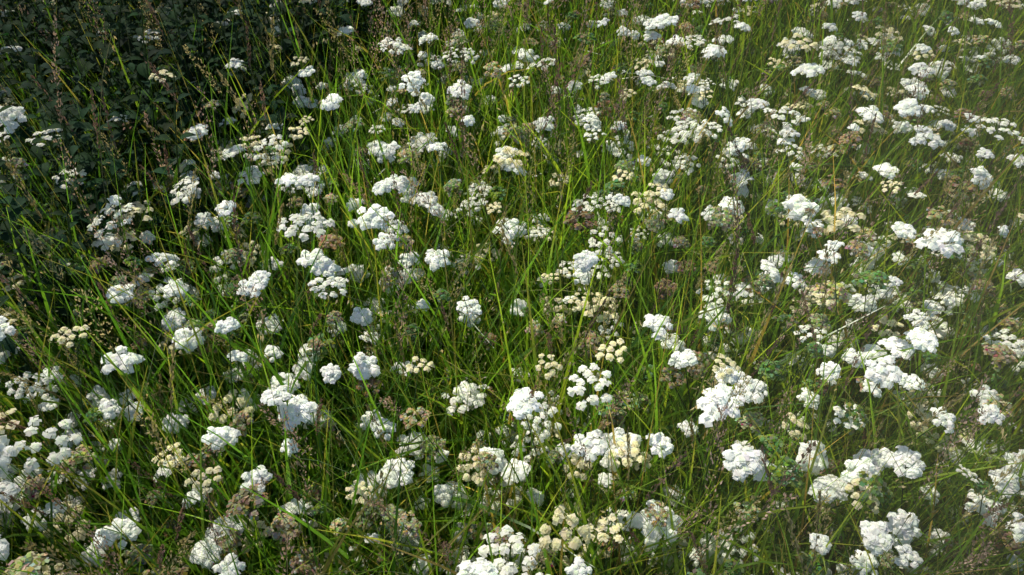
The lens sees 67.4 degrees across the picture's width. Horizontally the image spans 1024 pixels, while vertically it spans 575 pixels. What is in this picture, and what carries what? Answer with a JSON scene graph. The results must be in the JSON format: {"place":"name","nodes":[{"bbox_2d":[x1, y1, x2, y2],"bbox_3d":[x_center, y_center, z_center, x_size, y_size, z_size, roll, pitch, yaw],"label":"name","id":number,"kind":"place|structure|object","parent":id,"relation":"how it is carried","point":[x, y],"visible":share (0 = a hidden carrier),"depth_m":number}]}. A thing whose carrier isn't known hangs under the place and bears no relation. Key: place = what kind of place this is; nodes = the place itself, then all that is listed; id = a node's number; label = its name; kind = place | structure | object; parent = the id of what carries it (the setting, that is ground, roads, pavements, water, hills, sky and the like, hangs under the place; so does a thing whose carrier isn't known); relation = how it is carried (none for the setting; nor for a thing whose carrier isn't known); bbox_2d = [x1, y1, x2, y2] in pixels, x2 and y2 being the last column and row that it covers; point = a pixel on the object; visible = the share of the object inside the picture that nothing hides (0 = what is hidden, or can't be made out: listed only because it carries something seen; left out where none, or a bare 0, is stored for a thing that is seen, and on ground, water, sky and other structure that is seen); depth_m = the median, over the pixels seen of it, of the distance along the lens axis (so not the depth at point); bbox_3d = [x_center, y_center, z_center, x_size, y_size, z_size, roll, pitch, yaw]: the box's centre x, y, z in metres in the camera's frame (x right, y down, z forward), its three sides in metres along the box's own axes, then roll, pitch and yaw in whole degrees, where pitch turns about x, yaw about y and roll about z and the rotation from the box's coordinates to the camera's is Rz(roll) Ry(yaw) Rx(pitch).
{"place":"outdoors","nodes":[
{"label":"outdoors","id":0,"kind":"place"},
{"bbox_2d":[0,0,1023,574],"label":"umbel","id":1,"kind":"object","parent":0,"point":[878,538],"depth_m":1.59},
{"bbox_2d":[0,0,1023,574],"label":"dried flowers","id":2,"kind":"object","parent":1,"relation":"attached to","point":[774,370],"visible":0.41,"depth_m":1.57},
{"label":"ground","id":3,"kind":"structure","parent":0,"visible":0},
{"bbox_2d":[0,0,467,419],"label":"shrub","id":4,"kind":"object","parent":3,"relation":"on","point":[86,162],"depth_m":2.05},
{"bbox_2d":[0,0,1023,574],"bbox_3d":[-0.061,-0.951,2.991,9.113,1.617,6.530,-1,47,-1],"label":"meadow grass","id":5,"kind":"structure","parent":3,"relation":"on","point":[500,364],"depth_m":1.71},
{"bbox_2d":[0,0,1023,574],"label":"culms grass","id":6,"kind":"structure","parent":3,"relation":"on","point":[538,268],"depth_m":1.57},
{"bbox_2d":[0,0,1023,574],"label":"stems","id":7,"kind":"object","parent":6,"relation":"on","point":[606,316],"depth_m":1.41}
]}

